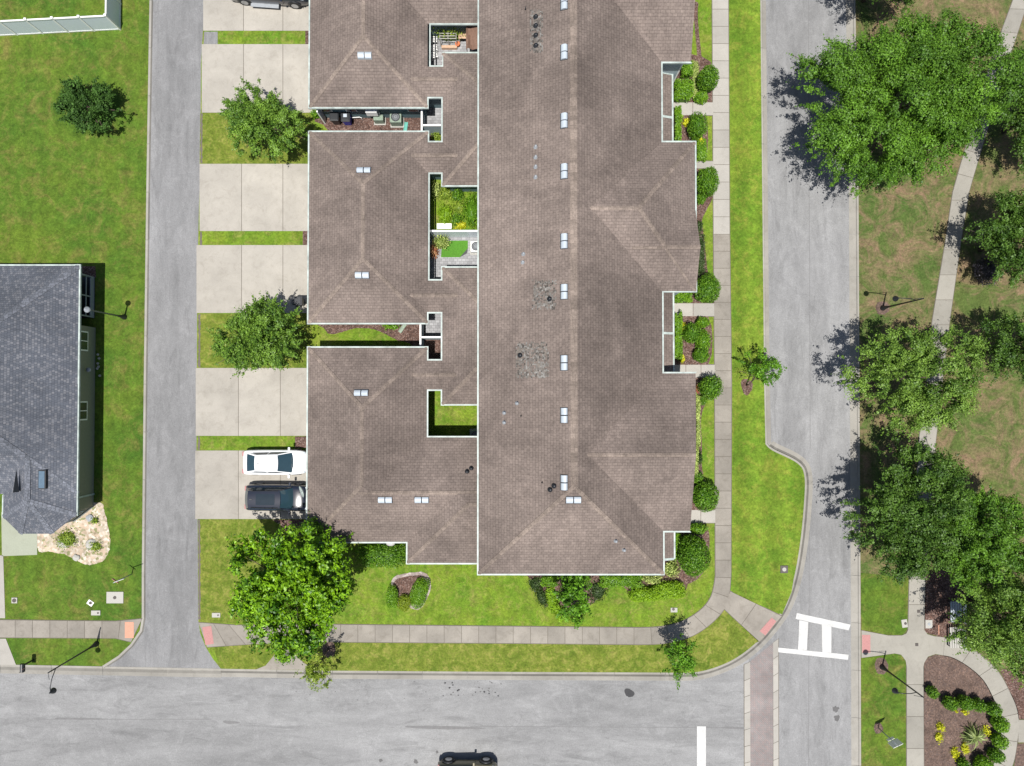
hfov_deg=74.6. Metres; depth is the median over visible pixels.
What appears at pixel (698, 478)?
shrub
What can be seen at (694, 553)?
shrub
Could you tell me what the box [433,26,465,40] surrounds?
shrub
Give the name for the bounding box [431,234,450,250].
shrub
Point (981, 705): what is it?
shrub
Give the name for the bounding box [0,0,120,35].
vinyl fence
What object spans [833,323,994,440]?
oak tree
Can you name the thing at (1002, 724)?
shrub
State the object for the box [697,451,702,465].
shrub
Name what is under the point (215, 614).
utility box
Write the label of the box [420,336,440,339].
yard fence
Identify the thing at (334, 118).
wheelie bin
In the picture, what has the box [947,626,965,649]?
park bench
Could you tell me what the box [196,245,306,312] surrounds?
driveway
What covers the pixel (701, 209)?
mulch bed
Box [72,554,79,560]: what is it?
rock
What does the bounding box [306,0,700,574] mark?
townhouse block
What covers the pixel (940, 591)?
mulch bed
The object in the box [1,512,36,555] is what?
garden path
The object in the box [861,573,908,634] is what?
lawn strip
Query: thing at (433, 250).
flowering plant
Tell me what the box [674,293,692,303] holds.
hedge
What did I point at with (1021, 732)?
park path
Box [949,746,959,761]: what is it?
flowering plant
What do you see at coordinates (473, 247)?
air conditioner
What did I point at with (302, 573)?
magnolia tree
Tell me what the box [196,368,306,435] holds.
driveway
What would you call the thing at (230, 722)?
tyre scuff
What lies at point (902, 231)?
lawn
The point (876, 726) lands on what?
mulch ring
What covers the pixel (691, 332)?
shrub
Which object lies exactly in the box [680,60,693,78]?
hedge
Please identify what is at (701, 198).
shrub
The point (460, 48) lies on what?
courtyard paving
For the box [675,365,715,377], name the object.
front walk
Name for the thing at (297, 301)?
wheelie bin
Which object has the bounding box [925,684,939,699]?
shrub
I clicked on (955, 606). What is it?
park bench
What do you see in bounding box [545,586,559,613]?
hedge
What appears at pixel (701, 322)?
shrub
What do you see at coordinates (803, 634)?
crossing marking
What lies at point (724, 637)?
verge
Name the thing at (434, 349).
courtyard bed
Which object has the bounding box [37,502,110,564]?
gravel bed
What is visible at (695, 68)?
hedge
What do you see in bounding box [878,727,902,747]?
street sign
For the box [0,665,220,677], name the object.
kerb
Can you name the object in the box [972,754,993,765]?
shrub
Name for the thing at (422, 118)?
yard fence
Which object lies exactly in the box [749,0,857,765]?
side road
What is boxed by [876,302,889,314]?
mulch ring
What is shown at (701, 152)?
hedge
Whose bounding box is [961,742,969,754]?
flowering plant
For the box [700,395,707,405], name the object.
shrub
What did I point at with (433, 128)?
yard fence
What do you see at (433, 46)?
garden chair
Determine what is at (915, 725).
park path
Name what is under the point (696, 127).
shrub
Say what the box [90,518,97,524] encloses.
shrub
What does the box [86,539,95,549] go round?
rock
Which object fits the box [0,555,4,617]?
neighbour driveway
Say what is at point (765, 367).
sapling
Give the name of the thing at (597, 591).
shrub
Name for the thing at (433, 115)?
courtyard paving
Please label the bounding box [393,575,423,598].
mulch bed
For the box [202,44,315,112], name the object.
driveway
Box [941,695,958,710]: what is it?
shrub
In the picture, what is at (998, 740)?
shrub
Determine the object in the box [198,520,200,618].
dirt edge
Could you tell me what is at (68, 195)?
lawn
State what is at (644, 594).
hedge
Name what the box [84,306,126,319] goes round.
street lamp
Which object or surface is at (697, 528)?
shrub
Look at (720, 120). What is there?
footpath
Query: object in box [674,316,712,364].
mulch bed
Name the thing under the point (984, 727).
flowering plant
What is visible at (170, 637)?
alley
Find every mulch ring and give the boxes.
[322,642,335,657]
[741,379,752,395]
[874,722,882,733]
[875,658,887,673]
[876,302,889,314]
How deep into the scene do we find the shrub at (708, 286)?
48.46 m
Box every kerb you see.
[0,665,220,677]
[103,0,152,668]
[221,441,812,680]
[760,0,771,447]
[846,0,860,765]
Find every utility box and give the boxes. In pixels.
[11,597,16,602]
[87,599,93,606]
[91,610,100,614]
[106,592,123,602]
[212,613,219,616]
[780,565,787,572]
[901,619,907,627]
[925,620,932,627]
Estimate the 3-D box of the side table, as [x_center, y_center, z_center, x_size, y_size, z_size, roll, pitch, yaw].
[-3.606,-25.800,50.121,0.720,0.720,0.600,0,89,0]
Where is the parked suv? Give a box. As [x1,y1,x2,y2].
[244,482,305,514]
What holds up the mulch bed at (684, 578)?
on the lawn at (462, 594)
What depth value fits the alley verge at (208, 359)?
50.06 m
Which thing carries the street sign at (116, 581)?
on the lawn at (68, 195)
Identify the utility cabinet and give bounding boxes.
[373,115,385,124]
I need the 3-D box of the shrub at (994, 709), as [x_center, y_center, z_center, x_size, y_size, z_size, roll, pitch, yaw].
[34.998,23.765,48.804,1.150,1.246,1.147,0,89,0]
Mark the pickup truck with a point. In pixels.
(296, 4)
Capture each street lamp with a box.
[48,641,98,693]
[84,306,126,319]
[879,664,923,697]
[880,296,923,310]
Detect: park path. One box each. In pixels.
[907,667,923,765]
[908,0,1023,629]
[1018,720,1023,741]
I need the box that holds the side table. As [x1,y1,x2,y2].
[458,33,465,41]
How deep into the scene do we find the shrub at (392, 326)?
49.78 m
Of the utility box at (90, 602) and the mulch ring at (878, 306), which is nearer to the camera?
the utility box at (90, 602)
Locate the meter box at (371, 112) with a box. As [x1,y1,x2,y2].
[365,109,380,115]
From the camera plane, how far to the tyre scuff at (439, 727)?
49.66 m
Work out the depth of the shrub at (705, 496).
48.19 m
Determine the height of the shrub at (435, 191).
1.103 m
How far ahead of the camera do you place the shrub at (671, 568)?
49.33 m
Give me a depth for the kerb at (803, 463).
49.72 m
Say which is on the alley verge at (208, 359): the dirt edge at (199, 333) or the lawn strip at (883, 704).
the dirt edge at (199, 333)
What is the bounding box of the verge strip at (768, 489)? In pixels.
[729,0,804,613]
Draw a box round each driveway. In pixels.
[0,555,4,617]
[0,639,15,664]
[195,450,305,518]
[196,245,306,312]
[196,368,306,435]
[200,164,307,230]
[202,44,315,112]
[203,0,308,30]
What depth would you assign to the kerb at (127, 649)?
50.06 m
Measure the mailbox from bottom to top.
1.350 m
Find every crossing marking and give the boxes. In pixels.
[778,648,848,659]
[796,613,849,629]
[798,620,807,649]
[822,624,830,652]
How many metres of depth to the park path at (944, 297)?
50.16 m
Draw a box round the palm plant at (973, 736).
[961,720,987,750]
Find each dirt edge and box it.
[198,314,200,366]
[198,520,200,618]
[200,113,202,162]
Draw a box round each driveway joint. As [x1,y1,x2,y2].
[238,368,280,434]
[238,451,280,518]
[241,164,241,230]
[241,245,241,309]
[243,44,243,89]
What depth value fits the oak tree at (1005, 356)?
45.78 m
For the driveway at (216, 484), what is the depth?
49.84 m
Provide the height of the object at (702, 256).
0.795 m
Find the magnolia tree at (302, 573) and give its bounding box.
[225,511,354,665]
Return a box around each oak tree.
[786,1,1023,204]
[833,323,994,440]
[833,428,977,588]
[861,0,914,16]
[923,482,1023,599]
[942,557,1023,689]
[961,187,1023,289]
[974,309,1023,387]
[997,37,1023,174]
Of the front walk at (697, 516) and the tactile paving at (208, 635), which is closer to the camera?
the tactile paving at (208, 635)
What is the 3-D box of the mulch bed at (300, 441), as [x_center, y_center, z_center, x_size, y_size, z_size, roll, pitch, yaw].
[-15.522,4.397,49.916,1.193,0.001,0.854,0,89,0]
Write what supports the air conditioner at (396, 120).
on the side yard bed at (367, 124)
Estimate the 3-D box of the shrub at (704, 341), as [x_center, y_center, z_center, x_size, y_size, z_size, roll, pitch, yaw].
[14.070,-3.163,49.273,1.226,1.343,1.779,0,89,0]
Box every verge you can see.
[197,314,311,367]
[200,113,312,163]
[213,610,757,672]
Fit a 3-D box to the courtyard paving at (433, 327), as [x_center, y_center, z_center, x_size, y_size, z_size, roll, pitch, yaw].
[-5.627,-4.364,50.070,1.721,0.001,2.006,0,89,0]
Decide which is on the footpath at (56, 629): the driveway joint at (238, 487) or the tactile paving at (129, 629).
the tactile paving at (129, 629)
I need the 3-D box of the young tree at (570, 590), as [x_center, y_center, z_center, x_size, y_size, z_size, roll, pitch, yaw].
[4.228,15.291,47.767,3.060,4.122,4.498,0,89,0]
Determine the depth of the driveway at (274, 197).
50.24 m
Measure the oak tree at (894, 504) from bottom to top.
7.803 m
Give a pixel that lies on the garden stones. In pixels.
(98, 366)
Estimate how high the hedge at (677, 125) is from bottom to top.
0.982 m
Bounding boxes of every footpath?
[0,619,140,641]
[199,234,731,646]
[712,0,729,233]
[724,591,781,641]
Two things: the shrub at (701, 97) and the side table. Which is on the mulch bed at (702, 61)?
the shrub at (701, 97)
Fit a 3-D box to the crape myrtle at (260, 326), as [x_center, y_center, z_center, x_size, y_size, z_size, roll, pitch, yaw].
[-17.693,-3.380,47.526,7.107,5.287,6.240,0,89,0]
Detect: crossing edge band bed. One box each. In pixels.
[744,662,749,765]
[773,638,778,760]
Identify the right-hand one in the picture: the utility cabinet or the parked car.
the utility cabinet
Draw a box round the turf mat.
[441,241,467,256]
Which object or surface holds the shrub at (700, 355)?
on the mulch bed at (688, 349)
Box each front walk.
[673,102,712,114]
[674,303,713,315]
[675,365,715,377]
[691,510,714,522]
[696,161,713,167]
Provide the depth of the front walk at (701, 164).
50.29 m
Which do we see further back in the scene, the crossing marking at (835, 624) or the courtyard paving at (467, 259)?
the courtyard paving at (467, 259)
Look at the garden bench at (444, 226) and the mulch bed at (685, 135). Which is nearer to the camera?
the garden bench at (444, 226)
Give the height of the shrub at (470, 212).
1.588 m
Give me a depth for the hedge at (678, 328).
49.30 m
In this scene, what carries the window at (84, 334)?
in the grey roofed house
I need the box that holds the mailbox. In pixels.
[19,659,33,672]
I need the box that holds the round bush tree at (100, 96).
[49,74,124,134]
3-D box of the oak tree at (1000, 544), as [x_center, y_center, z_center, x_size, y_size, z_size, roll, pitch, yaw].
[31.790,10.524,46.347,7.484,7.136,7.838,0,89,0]
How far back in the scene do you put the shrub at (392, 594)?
49.15 m
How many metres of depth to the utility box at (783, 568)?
49.71 m
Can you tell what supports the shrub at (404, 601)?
on the mulch bed at (404, 585)
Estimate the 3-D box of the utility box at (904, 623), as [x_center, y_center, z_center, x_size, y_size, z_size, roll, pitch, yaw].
[29.005,17.767,49.647,0.420,0.072,0.600,-8,89,0]
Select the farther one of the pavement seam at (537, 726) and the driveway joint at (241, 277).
the driveway joint at (241, 277)
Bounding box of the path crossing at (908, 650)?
[861,630,944,666]
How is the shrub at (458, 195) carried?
on the courtyard lawn at (434, 207)
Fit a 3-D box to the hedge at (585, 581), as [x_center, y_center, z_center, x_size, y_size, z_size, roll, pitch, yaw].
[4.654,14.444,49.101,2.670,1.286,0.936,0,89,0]
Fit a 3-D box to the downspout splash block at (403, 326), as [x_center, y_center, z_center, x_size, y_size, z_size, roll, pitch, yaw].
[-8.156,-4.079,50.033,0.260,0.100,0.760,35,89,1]
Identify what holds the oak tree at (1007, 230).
on the lawn at (902, 231)
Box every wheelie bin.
[291,296,304,306]
[329,112,340,124]
[341,112,352,124]
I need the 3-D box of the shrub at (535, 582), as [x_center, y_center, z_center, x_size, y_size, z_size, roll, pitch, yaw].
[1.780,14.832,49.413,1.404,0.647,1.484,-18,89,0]
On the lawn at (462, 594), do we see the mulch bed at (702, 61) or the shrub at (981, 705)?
the mulch bed at (702, 61)
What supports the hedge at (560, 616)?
on the lawn at (462, 594)
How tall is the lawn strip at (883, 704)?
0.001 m
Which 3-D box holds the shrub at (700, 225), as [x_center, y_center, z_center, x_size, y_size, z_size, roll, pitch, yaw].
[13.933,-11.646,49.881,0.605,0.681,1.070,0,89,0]
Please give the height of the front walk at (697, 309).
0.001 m
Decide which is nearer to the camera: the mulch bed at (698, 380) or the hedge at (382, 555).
the hedge at (382, 555)
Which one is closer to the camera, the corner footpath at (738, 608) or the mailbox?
the mailbox
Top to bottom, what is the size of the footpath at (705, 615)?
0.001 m
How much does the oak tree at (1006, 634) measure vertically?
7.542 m
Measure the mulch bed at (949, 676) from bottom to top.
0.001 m
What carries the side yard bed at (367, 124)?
on the lawn at (462, 594)
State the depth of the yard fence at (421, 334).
48.61 m
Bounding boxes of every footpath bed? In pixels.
[0,618,141,641]
[725,591,781,641]
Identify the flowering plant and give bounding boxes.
[430,241,438,259]
[454,220,466,229]
[682,118,689,126]
[935,720,945,731]
[935,732,944,744]
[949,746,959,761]
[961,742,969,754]
[981,724,991,736]
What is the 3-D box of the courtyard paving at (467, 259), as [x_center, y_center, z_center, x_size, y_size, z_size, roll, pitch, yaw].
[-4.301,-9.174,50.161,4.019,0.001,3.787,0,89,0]
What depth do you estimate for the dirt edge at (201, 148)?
50.34 m
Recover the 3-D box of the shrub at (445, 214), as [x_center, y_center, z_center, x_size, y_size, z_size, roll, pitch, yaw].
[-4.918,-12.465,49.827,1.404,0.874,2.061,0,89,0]
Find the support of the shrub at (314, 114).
on the side yard bed at (367, 124)
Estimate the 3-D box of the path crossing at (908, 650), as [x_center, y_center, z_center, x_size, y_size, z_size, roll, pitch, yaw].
[28.875,19.587,49.619,6.159,0.001,2.722,0,89,0]
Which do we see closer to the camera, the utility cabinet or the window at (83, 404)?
the window at (83, 404)
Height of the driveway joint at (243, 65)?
0.001 m
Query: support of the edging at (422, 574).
on the lawn at (462, 594)
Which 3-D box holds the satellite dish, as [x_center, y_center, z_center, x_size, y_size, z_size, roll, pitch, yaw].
[-14.709,7.580,46.922,0.672,0.742,0.682,27,89,0]
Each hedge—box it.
[355,543,405,568]
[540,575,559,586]
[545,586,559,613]
[555,606,564,621]
[558,575,591,586]
[598,575,644,588]
[628,586,659,602]
[641,575,662,584]
[651,580,686,599]
[673,78,693,103]
[674,105,681,140]
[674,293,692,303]
[674,309,682,359]
[674,532,681,560]
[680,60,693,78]
[692,60,698,99]
[694,448,698,482]
[696,138,707,161]
[696,392,701,449]
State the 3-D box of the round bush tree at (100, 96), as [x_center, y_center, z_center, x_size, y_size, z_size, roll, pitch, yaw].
[-30.772,-20.131,48.914,5.437,3.127,4.490,0,89,0]
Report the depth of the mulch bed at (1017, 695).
49.58 m
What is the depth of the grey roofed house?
46.76 m
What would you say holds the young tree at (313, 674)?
on the verge at (724, 637)
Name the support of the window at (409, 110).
in the townhouse block at (564, 155)
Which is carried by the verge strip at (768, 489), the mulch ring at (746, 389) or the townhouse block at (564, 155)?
the mulch ring at (746, 389)
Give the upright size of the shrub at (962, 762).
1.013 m
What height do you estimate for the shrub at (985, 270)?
2.256 m
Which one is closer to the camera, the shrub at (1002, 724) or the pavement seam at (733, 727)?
the shrub at (1002, 724)
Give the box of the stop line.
[697,726,705,765]
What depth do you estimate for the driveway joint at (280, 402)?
49.97 m
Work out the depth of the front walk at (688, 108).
50.37 m
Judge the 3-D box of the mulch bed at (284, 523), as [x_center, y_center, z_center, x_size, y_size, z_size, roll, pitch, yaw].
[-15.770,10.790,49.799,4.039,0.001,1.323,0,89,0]
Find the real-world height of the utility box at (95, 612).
0.072 m
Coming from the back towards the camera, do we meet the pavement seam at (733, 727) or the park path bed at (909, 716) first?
the pavement seam at (733, 727)
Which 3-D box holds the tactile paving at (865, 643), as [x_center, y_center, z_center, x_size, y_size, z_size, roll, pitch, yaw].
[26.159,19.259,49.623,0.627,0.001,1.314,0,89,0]
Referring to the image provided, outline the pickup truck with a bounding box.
[232,0,308,8]
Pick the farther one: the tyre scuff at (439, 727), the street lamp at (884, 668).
the tyre scuff at (439, 727)
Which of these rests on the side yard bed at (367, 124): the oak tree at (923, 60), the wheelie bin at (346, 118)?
the wheelie bin at (346, 118)
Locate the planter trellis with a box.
[439,33,456,49]
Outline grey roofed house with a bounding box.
[0,264,95,534]
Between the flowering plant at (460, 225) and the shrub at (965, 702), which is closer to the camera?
the shrub at (965, 702)
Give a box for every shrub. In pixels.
[53,527,77,548]
[88,539,103,552]
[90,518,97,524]
[310,109,319,118]
[381,324,400,330]
[386,584,397,607]
[396,594,411,611]
[409,578,429,608]
[429,132,440,140]
[430,181,441,200]
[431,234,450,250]
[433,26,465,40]
[436,187,451,200]
[437,203,453,223]
[450,199,466,214]
[451,188,464,202]
[451,212,463,226]
[462,190,476,229]
[526,576,541,592]
[534,587,547,610]
[589,578,610,602]
[665,560,680,578]
[676,534,710,578]
[682,322,702,343]
[687,111,709,140]
[690,522,708,534]
[692,347,709,362]
[692,481,719,512]
[693,91,708,104]
[694,272,720,302]
[694,472,703,484]
[695,328,710,350]
[696,64,719,91]
[696,316,709,327]
[697,166,719,197]
[697,193,706,205]
[697,220,703,230]
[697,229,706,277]
[697,374,723,400]
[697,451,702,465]
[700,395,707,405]
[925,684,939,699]
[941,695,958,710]
[956,694,975,710]
[957,757,970,765]
[972,254,1005,285]
[972,697,987,712]
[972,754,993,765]
[986,701,1003,717]
[986,747,1006,763]
[989,716,1010,733]
[990,732,1010,750]
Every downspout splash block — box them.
[398,324,406,332]
[403,122,407,130]
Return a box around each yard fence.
[420,324,423,345]
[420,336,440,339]
[421,109,424,130]
[422,124,440,134]
[430,230,476,236]
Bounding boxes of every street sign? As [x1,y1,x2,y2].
[112,574,131,582]
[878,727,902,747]
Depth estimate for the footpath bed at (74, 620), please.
49.67 m
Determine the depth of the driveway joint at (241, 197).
50.25 m
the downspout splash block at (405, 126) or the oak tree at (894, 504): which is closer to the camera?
the oak tree at (894, 504)
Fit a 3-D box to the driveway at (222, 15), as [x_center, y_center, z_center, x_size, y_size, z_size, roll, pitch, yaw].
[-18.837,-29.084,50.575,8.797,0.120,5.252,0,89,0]
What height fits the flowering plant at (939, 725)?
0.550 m
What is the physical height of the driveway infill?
0.001 m
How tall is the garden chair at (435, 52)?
0.920 m
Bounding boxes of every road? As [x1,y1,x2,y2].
[0,659,748,765]
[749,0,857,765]
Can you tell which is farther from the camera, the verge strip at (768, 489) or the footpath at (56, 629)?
the verge strip at (768, 489)
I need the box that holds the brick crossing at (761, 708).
[750,643,772,765]
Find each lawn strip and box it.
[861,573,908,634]
[861,654,905,765]
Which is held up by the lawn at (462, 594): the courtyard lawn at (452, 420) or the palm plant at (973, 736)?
the courtyard lawn at (452, 420)
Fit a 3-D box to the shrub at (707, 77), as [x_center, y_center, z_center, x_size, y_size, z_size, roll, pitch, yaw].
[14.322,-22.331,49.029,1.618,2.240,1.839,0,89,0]
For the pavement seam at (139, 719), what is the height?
0.001 m
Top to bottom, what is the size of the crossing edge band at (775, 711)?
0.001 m
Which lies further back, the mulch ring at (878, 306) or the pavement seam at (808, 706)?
the mulch ring at (878, 306)
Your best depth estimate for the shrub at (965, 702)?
48.55 m
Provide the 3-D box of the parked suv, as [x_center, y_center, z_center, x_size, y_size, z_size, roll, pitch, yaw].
[-17.108,8.370,48.964,4.850,1.773,2.340,1,89,0]
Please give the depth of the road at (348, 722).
49.67 m
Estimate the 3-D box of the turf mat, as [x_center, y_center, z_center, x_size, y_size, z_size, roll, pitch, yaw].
[-4.299,-10.009,50.162,2.005,0.001,1.247,0,89,0]
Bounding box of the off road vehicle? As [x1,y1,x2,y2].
[438,756,496,765]
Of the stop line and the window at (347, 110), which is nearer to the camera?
the window at (347, 110)
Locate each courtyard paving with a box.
[425,108,440,123]
[425,314,440,335]
[430,237,476,278]
[431,38,477,64]
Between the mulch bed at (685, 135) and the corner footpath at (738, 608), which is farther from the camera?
the mulch bed at (685, 135)
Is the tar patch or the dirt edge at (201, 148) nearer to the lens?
the tar patch
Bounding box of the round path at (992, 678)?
[944,638,1018,765]
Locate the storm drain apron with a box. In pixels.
[258,650,305,669]
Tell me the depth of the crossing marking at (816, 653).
49.75 m
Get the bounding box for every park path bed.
[906,665,923,765]
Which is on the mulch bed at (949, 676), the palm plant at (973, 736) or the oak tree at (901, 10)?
the palm plant at (973, 736)
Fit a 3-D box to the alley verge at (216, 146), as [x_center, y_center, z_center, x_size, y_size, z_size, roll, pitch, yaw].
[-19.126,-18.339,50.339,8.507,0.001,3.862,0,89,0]
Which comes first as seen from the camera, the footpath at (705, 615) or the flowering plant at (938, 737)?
the flowering plant at (938, 737)
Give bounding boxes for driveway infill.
[204,32,217,43]
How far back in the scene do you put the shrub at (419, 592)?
49.16 m
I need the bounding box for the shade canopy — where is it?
[466,26,477,49]
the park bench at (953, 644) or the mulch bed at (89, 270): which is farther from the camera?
the mulch bed at (89, 270)
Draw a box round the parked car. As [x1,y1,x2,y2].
[242,447,305,477]
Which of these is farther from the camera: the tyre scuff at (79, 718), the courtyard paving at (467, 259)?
the courtyard paving at (467, 259)
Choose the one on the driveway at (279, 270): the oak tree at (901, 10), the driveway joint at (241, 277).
the driveway joint at (241, 277)
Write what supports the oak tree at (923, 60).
on the lawn at (902, 231)
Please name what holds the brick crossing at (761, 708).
on the side road at (810, 411)
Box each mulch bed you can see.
[82,266,95,277]
[273,520,305,534]
[295,436,305,447]
[303,231,306,244]
[305,31,308,43]
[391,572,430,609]
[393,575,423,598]
[526,575,687,610]
[664,523,709,584]
[673,54,711,101]
[673,115,707,160]
[674,168,714,302]
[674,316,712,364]
[692,378,714,509]
[694,2,701,56]
[924,570,963,639]
[924,655,1000,765]
[1000,669,1023,718]
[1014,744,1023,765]
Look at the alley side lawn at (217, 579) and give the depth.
49.76 m
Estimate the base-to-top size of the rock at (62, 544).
0.314 m
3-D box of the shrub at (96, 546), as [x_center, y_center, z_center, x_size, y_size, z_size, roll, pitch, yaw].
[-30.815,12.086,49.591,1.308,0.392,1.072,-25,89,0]
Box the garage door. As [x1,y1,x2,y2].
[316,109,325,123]
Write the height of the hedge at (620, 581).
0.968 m
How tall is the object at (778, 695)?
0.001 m
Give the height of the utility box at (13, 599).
0.072 m
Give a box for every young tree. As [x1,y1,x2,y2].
[293,648,331,691]
[550,575,593,629]
[660,634,698,689]
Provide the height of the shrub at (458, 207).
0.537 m
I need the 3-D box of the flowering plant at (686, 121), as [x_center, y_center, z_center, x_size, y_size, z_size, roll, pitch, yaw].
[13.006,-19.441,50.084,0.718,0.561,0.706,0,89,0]
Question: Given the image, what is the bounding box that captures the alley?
[110,0,220,668]
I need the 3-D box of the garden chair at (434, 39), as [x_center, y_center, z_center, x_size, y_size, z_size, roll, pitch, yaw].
[-5.809,-25.618,50.018,0.480,0.920,0.460,0,89,0]
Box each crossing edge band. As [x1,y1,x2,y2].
[744,662,749,765]
[773,639,778,765]
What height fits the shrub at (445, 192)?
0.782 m
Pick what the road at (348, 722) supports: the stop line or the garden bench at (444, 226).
the stop line
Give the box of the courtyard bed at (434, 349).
[425,340,440,358]
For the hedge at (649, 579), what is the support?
on the mulch bed at (592, 577)
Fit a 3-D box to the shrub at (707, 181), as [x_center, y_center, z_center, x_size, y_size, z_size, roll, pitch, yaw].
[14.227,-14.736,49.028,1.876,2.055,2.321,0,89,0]
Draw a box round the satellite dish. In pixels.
[299,486,307,496]
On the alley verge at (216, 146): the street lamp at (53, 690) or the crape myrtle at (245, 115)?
the crape myrtle at (245, 115)
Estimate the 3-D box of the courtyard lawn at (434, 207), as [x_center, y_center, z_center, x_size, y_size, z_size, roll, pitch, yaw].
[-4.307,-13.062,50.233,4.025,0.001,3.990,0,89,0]
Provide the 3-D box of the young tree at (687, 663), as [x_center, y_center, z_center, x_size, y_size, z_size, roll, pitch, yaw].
[11.735,19.591,47.756,2.664,3.987,3.996,0,89,0]
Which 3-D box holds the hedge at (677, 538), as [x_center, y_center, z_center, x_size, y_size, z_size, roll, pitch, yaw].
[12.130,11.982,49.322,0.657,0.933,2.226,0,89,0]
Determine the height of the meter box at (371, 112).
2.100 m
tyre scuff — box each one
[55,718,103,719]
[223,721,239,723]
[405,726,483,729]
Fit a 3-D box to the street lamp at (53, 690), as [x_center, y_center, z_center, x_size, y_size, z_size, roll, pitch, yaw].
[-30.767,19.973,47.035,0.398,5.214,1.906,6,89,0]
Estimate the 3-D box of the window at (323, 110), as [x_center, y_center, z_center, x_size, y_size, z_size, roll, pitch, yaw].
[-13.517,-19.888,48.773,0.800,0.800,0.090,0,89,0]
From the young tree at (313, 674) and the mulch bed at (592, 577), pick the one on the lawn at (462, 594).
the mulch bed at (592, 577)
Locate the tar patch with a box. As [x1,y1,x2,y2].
[624,689,634,696]
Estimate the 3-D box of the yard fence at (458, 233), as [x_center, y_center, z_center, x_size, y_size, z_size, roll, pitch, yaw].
[-4.195,-10.934,49.284,3.504,1.850,0.120,0,89,0]
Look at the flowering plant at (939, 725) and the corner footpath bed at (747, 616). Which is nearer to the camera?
the flowering plant at (939, 725)
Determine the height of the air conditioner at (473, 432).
0.711 m
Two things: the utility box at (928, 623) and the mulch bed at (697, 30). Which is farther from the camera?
the mulch bed at (697, 30)
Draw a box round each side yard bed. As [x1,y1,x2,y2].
[315,118,420,130]
[317,324,424,345]
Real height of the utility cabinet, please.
0.744 m
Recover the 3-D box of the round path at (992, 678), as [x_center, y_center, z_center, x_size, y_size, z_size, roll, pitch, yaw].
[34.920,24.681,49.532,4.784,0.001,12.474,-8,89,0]
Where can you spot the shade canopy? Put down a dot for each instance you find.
(472, 37)
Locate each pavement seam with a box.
[38,719,210,719]
[470,726,720,727]
[721,727,749,728]
[808,530,809,765]
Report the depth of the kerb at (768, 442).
50.31 m
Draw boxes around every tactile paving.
[125,622,133,637]
[202,626,213,644]
[760,618,775,634]
[862,635,869,652]
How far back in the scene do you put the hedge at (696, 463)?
49.30 m
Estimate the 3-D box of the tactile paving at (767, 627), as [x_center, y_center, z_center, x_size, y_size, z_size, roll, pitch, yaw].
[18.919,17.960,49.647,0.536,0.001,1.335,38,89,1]
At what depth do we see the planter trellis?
50.15 m
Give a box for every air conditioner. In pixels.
[390,113,403,127]
[470,241,476,254]
[470,429,476,435]
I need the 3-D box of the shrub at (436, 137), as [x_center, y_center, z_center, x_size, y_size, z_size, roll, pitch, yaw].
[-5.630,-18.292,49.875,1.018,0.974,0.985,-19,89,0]
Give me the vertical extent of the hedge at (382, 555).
1.473 m
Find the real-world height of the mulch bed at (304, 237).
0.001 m
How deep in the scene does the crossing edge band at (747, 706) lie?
49.67 m
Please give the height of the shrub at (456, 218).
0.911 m
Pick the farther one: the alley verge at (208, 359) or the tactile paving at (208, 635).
the alley verge at (208, 359)
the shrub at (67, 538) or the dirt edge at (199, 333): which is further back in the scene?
the dirt edge at (199, 333)
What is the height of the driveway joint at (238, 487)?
0.001 m
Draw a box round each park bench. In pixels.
[947,601,966,623]
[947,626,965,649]
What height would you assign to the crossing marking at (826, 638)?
0.001 m
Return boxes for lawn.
[0,0,148,665]
[196,0,779,666]
[198,519,305,623]
[428,391,476,435]
[430,182,476,234]
[855,0,1023,765]
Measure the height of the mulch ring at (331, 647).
0.001 m
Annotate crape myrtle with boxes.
[206,291,305,378]
[216,76,311,163]
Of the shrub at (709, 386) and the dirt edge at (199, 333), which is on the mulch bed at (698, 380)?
the shrub at (709, 386)
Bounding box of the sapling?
[736,346,786,386]
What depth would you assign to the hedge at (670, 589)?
48.97 m
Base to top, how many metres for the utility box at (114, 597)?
0.072 m
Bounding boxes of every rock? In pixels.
[57,539,68,547]
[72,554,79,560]
[86,514,92,521]
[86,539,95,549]
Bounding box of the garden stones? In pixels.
[96,353,100,376]
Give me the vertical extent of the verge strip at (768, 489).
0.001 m
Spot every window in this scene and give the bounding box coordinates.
[80,401,87,420]
[81,331,87,350]
[320,109,332,111]
[345,109,356,111]
[407,109,418,111]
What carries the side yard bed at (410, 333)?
on the lawn at (462, 594)
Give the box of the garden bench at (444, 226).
[437,223,451,229]
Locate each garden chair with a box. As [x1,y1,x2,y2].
[431,44,437,51]
[431,51,438,60]
[432,36,437,44]

